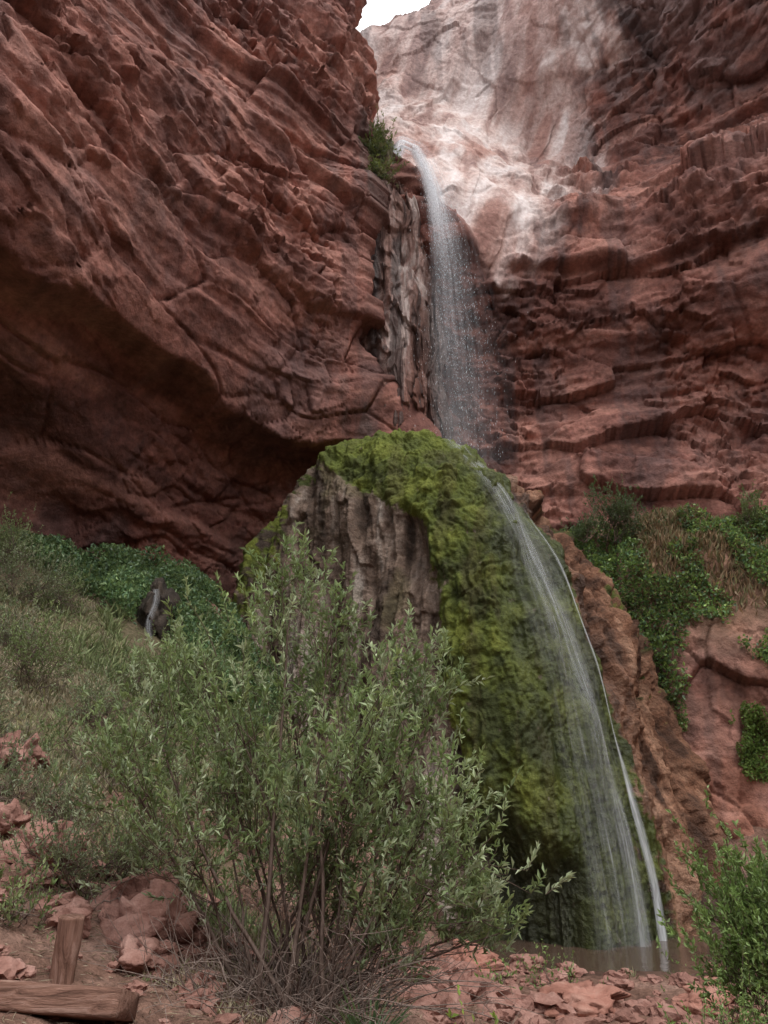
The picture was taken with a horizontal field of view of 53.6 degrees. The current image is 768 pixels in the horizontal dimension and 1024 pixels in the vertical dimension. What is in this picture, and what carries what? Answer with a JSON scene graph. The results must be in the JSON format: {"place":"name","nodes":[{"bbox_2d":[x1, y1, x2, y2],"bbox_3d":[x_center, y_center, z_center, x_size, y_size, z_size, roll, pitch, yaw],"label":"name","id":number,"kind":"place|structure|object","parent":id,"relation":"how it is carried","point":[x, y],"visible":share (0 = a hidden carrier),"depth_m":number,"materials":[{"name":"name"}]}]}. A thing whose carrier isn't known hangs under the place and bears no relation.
{"place":"outdoors","nodes":[
{"label":"outdoors","id":0,"kind":"place"},
{"bbox_2d":[0,0,441,595],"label":"canyon wall","id":1,"kind":"structure","parent":0,"point":[194,204],"depth_m":21.99,"materials":[{"name":"red stone"}]},
{"bbox_2d":[358,106,409,188],"bbox_3d":[-0.011,-13.598,29.117,2.662,3.771,2.259,-14,-24,33],"label":"hanging garden","id":2,"kind":"object","parent":1,"relation":"attached to","point":[379,137],"visible":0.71,"depth_m":28.71,"materials":[{"name":"green plant"}]},
{"bbox_2d":[360,138,453,439],"bbox_3d":[0.675,-7.473,28.294,4.838,14.600,2.699,14,-24,-33],"label":"travertine drapery","id":3,"kind":"object","parent":1,"relation":"attached to","point":[403,282],"visible":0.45,"depth_m":27.37,"materials":[{"name":"travertine"}]},
{"bbox_2d":[0,558,767,1023],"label":"ground","id":4,"kind":"structure","parent":0,"point":[10,936],"depth_m":8.76,"materials":[{"name":"soil"}]},
{"bbox_2d":[0,798,32,839],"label":"boulder","id":5,"kind":"object","parent":4,"relation":"on","point":[15,815],"visible":0.81,"depth_m":7.59,"materials":[{"name":"stone"}]},
{"bbox_2d":[0,670,45,744],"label":"sage shrub","id":6,"kind":"object","parent":4,"relation":"on","point":[2,723],"visible":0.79,"depth_m":9.63,"materials":[{"name":"green plant"}]},
{"bbox_2d":[0,491,48,571],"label":"sage shrub","id":7,"kind":"object","parent":4,"relation":"on","point":[9,539],"visible":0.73,"depth_m":17.05,"materials":[{"name":"green plant"}]},
{"bbox_2d":[0,730,49,773],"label":"boulder","id":8,"kind":"object","parent":4,"relation":"on","point":[38,753],"visible":0.55,"depth_m":9.31,"materials":[{"name":"stone"}]},
{"bbox_2d":[0,852,62,941],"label":"sage shrub","id":9,"kind":"object","parent":4,"relation":"on","point":[11,902],"visible":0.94,"depth_m":5.92,"materials":[{"name":"green plant"}]},
{"bbox_2d":[0,577,81,653],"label":"sage shrub","id":10,"kind":"object","parent":4,"relation":"on","point":[5,625],"visible":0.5,"depth_m":13.87,"materials":[{"name":"green plant"}]},
{"bbox_2d":[0,815,88,875],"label":"boulder","id":11,"kind":"object","parent":4,"relation":"on","point":[23,848],"visible":0.28,"depth_m":7.11,"materials":[{"name":"stone"}]},
{"bbox_2d":[0,520,91,616],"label":"sage shrub","id":12,"kind":"object","parent":4,"relation":"on","point":[12,569],"visible":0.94,"depth_m":15.70,"materials":[{"name":"green plant"}]},
{"bbox_2d":[0,712,100,807],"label":"sage shrub","id":13,"kind":"object","parent":4,"relation":"on","point":[13,775],"visible":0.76,"depth_m":8.59,"materials":[{"name":"green plant"}]},
{"bbox_2d":[0,587,118,703],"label":"sage shrub","id":14,"kind":"object","parent":4,"relation":"on","point":[39,651],"visible":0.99,"depth_m":11.96,"materials":[{"name":"green plant"}]},
{"bbox_2d":[37,897,93,938],"bbox_3d":[-2.570,3.308,6.140,0.424,0.324,0.432,10,-22,-25],"label":"boulder","id":15,"kind":"object","parent":4,"relation":"on","point":[78,905],"visible":0.39,"depth_m":6.09,"materials":[{"name":"stone"}]},
{"bbox_2d":[25,562,106,616],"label":"sage shrub","id":16,"kind":"object","parent":4,"relation":"on","point":[61,598],"visible":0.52,"depth_m":16.47,"materials":[{"name":"green plant"}]},
{"bbox_2d":[49,914,84,984],"bbox_3d":[-2.202,3.078,5.256,0.205,0.520,0.178,-14,-24,34],"label":"wooden post","id":17,"kind":"object","parent":4,"relation":"on","point":[68,940],"visible":0.82,"depth_m":5.22,"materials":[{"name":"brown wood"}]},
{"bbox_2d":[0,980,139,1021],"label":"bench board","id":18,"kind":"object","parent":4,"relation":"on","point":[88,1002],"visible":0.92,"depth_m":4.69,"materials":[{"name":"brown wood"}]},
{"bbox_2d":[23,761,123,840],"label":"sage shrub","id":19,"kind":"object","parent":4,"relation":"on","point":[54,810],"visible":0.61,"depth_m":8.26,"materials":[{"name":"green plant"}]},
{"bbox_2d":[0,783,189,910],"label":"sage shrub","id":20,"kind":"object","parent":4,"relation":"on","point":[121,864],"visible":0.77,"depth_m":6.85,"materials":[{"name":"green plant"}]},
{"bbox_2d":[50,660,143,739],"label":"sage shrub","id":21,"kind":"object","parent":4,"relation":"on","point":[109,707],"visible":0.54,"depth_m":11.50,"materials":[{"name":"green plant"}]},
{"bbox_2d":[24,687,174,785],"bbox_3d":[-3.836,3.021,10.208,1.998,1.346,1.787,0,-20,0],"label":"sage shrub","id":22,"kind":"object","parent":4,"relation":"on","point":[111,731],"visible":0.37,"depth_m":10.20,"materials":[{"name":"green plant"}]},
{"bbox_2d":[59,602,214,700],"bbox_3d":[-4.679,2.671,14.088,3.055,1.968,2.390,5,-21,-13],"label":"sage shrub","id":23,"kind":"object","parent":4,"relation":"on","point":[140,674],"visible":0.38,"depth_m":13.94,"materials":[{"name":"green plant"}]},
{"bbox_2d":[90,868,187,912],"bbox_3d":[-2.265,3.626,6.881,0.880,0.742,0.642,0,-20,0],"label":"boulder","id":24,"kind":"object","parent":4,"relation":"on","point":[136,886],"visible":0.25,"depth_m":6.83,"materials":[{"name":"stone"}]},
{"bbox_2d":[0,525,282,725],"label":"ivy foliage","id":25,"kind":"object","parent":4,"relation":"on","point":[127,572],"visible":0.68,"depth_m":18.91,"materials":[{"name":"green plant"}]},
{"bbox_2d":[114,933,183,981],"bbox_3d":[-1.870,3.503,5.909,0.525,0.439,0.633,0,-20,0],"label":"boulder","id":26,"kind":"object","parent":4,"relation":"on","point":[129,958],"visible":0.7,"depth_m":5.80,"materials":[{"name":"stone"}]},
{"bbox_2d":[97,879,211,950],"bbox_3d":[-1.957,3.512,6.480,1.002,0.686,0.726,0,-20,0],"label":"boulder","id":27,"kind":"object","parent":4,"relation":"on","point":[121,920],"visible":0.63,"depth_m":6.37,"materials":[{"name":"stone"}]},
{"bbox_2d":[136,577,180,644],"bbox_3d":[-5.366,2.598,17.982,1.102,2.133,1.230,14,-24,-34],"label":"seep rock","id":28,"kind":"object","parent":4,"relation":"on","point":[152,606],"visible":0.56,"depth_m":17.64,"materials":[{"name":"stone"}]},
{"bbox_2d":[92,786,225,887],"bbox_3d":[-2.362,3.620,8.286,1.380,1.283,1.616,0,-20,0],"label":"sage shrub","id":29,"kind":"object","parent":4,"relation":"on","point":[176,847],"visible":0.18,"depth_m":8.13,"materials":[{"name":"green plant"}]},
{"bbox_2d":[0,553,328,846],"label":"grass","id":30,"kind":"structure","parent":4,"relation":"on","point":[107,622],"depth_m":14.36,"materials":[{"name":"green plant"}]},
{"bbox_2d":[111,742,222,835],"bbox_3d":[-2.671,3.427,9.470,1.588,1.151,1.511,0,-20,0],"label":"sage shrub","id":31,"kind":"object","parent":4,"relation":"on","point":[188,804],"visible":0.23,"depth_m":9.43,"materials":[{"name":"green plant"}]},
{"bbox_2d":[0,750,338,1023],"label":"grass","id":32,"kind":"structure","parent":4,"relation":"on","point":[222,909],"depth_m":7.53,"materials":[{"name":"green plant"}]},
{"bbox_2d":[101,680,242,771],"bbox_3d":[-3.597,3.365,12.038,2.677,1.647,1.976,0,-20,0],"label":"sage shrub","id":33,"kind":"object","parent":4,"relation":"on","point":[190,734],"visible":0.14,"depth_m":12.15,"materials":[{"name":"green plant"}]},
{"bbox_2d":[165,640,237,693],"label":"sage shrub","id":34,"kind":"object","parent":4,"relation":"on","point":[220,672],"visible":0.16,"depth_m":16.05,"materials":[{"name":"green plant"}]},
{"bbox_2d":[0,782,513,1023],"bbox_3d":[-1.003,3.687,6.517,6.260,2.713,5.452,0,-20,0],"label":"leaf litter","id":35,"kind":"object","parent":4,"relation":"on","point":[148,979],"visible":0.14,"depth_m":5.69,"materials":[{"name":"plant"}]},
{"bbox_2d":[198,751,323,864],"bbox_3d":[-1.904,4.141,10.770,1.813,1.606,2.053,17,-26,-38],"label":"sage shrub","id":36,"kind":"object","parent":4,"relation":"on","point":[260,812],"visible":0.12,"depth_m":10.50,"materials":[{"name":"green plant"}]},
{"bbox_2d":[155,799,381,937],"bbox_3d":[-1.446,3.880,8.360,2.346,1.710,1.736,12,-23,-29],"label":"sage shrub","id":37,"kind":"object","parent":4,"relation":"on","point":[287,887],"visible":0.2,"depth_m":8.42,"materials":[{"name":"green plant"}]},
{"bbox_2d":[42,520,576,1023],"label":"willow shrub","id":38,"kind":"object","parent":4,"relation":"on","point":[280,984],"visible":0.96,"depth_m":6.25,"materials":[{"name":"green plant"}]},
{"bbox_2d":[316,973,416,1023],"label":"grass tuft","id":39,"kind":"object","parent":4,"relation":"on","point":[352,1020],"visible":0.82,"depth_m":5.41,"materials":[{"name":"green plant"}]},
{"bbox_2d":[284,836,458,957],"bbox_3d":[-0.406,4.860,9.419,1.981,1.684,1.967,17,-26,-38],"label":"sage shrub","id":40,"kind":"object","parent":4,"relation":"on","point":[346,918],"visible":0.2,"depth_m":9.32,"materials":[{"name":"green plant"}]},
{"bbox_2d":[0,773,767,1023],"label":"creek rocks","id":41,"kind":"object","parent":4,"relation":"on","point":[11,968],"visible":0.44,"depth_m":8.72,"materials":[{"name":"stone"}]},
{"bbox_2d":[362,863,455,954],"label":"sage shrub","id":42,"kind":"object","parent":4,"relation":"on","point":[411,932],"visible":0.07,"depth_m":10.67,"materials":[{"name":"green plant"}]},
{"bbox_2d":[437,938,510,980],"bbox_3d":[1.240,6.624,11.020,1.089,0.694,0.960,0,-20,0],"label":"boulder","id":43,"kind":"object","parent":4,"relation":"on","point":[482,959],"visible":0.28,"depth_m":10.95,"materials":[{"name":"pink stone"}]},
{"bbox_2d":[230,428,734,949],"bbox_3d":[1.728,4.398,21.511,14.192,14.102,7.898,-6,-21,16],"label":"moss mound","id":44,"kind":"object","parent":4,"relation":"on","point":[478,560],"visible":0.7,"depth_m":18.36,"materials":[{"name":"green plant"}]},
{"bbox_2d":[446,984,532,1023],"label":"seedling plant","id":45,"kind":"object","parent":4,"relation":"on","point":[449,1013],"visible":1,"depth_m":4.34,"materials":[{"name":"green plant"}]},
{"bbox_2d":[474,945,531,991],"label":"seedling plant","id":46,"kind":"object","parent":4,"relation":"on","point":[502,978],"visible":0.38,"depth_m":9.79,"materials":[{"name":"green plant"}]},
{"bbox_2d":[508,953,547,974],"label":"boulder","id":47,"kind":"object","parent":4,"relation":"on","point":[527,959],"visible":0.59,"depth_m":13.24,"materials":[{"name":"stone"}]},
{"bbox_2d":[515,939,607,988],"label":"seedling plant","id":48,"kind":"object","parent":4,"relation":"on","point":[558,969],"visible":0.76,"depth_m":11.27,"materials":[{"name":"green plant"}]},
{"bbox_2d":[537,980,631,1019],"bbox_3d":[2.574,6.488,9.958,1.403,0.515,1.665,0,-20,0],"label":"boulder","id":49,"kind":"object","parent":4,"relation":"on","point":[586,998],"visible":0.73,"depth_m":9.82,"materials":[{"name":"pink stone"}]},
{"bbox_2d":[576,514,767,838],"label":"rock outcrop","id":50,"kind":"object","parent":4,"relation":"on","point":[726,671],"visible":0.19,"depth_m":20.16,"materials":[{"name":"red stone"}]},
{"bbox_2d":[560,506,603,542],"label":"ledge shrub","id":51,"kind":"object","parent":50,"relation":"on","point":[580,530],"visible":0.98,"depth_m":23.48,"materials":[{"name":"green plant"}]},
{"bbox_2d":[582,473,667,543],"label":"ledge shrub","id":52,"kind":"object","parent":50,"relation":"on","point":[617,509],"visible":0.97,"depth_m":23.83,"materials":[{"name":"green plant"}]},
{"bbox_2d":[560,501,767,731],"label":"vine foliage","id":53,"kind":"object","parent":50,"relation":"on","point":[612,557],"visible":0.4,"depth_m":21.90,"materials":[{"name":"green plant"}]},
{"bbox_2d":[612,504,767,619],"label":"dry grass","id":54,"kind":"structure","parent":50,"relation":"on","point":[666,531],"depth_m":22.46,"materials":[{"name":"green plant"}]},
{"bbox_2d":[730,479,762,526],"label":"ledge shrub","id":55,"kind":"object","parent":50,"relation":"on","point":[746,502],"visible":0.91,"depth_m":23.50,"materials":[{"name":"green plant"}]},
{"bbox_2d":[728,700,767,784],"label":"vine foliage","id":56,"kind":"object","parent":50,"relation":"on","point":[753,750],"visible":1,"depth_m":19.31,"materials":[{"name":"green plant"}]},
{"bbox_2d":[670,975,738,1016],"bbox_3d":[4.655,6.881,10.551,1.150,0.557,1.640,-17,-26,39],"label":"boulder","id":57,"kind":"object","parent":4,"relation":"on","point":[691,999],"visible":0.39,"depth_m":10.46,"materials":[{"name":"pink stone"}]},
{"bbox_2d":[656,785,767,1023],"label":"leafy shrub","id":58,"kind":"object","parent":4,"relation":"on","point":[747,916],"visible":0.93,"depth_m":7.17,"materials":[{"name":"green plant"}]},
{"bbox_2d":[657,952,767,1023],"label":"leafy shrub","id":59,"kind":"object","parent":4,"relation":"on","point":[744,1012],"visible":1,"depth_m":6.36,"materials":[{"name":"green plant"}]},
{"bbox_2d":[356,0,429,31],"label":"sky","id":60,"kind":"structure","parent":0,"point":[376,12],"materials":[{"name":"white"}]},
{"bbox_2d":[355,942,742,1008],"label":"grass","id":61,"kind":"structure","parent":0,"point":[634,974],"depth_m":12.70,"materials":[{"name":"green plant"}]},
{"bbox_2d":[360,0,767,530],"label":"canyon wall","id":62,"kind":"structure","parent":0,"point":[599,168],"depth_m":30.37,"materials":[{"name":"red stone"}]},
{"bbox_2d":[393,140,666,940],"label":"waterfall","id":63,"kind":"structure","parent":62,"relation":"on","point":[430,186],"depth_m":25.92,"materials":[{"name":"liquid"}]},
{"bbox_2d":[477,934,750,973],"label":"pool water","id":64,"kind":"structure","parent":0,"point":[649,956],"depth_m":14.59,"materials":[{"name":"brown liquid"}]}
]}

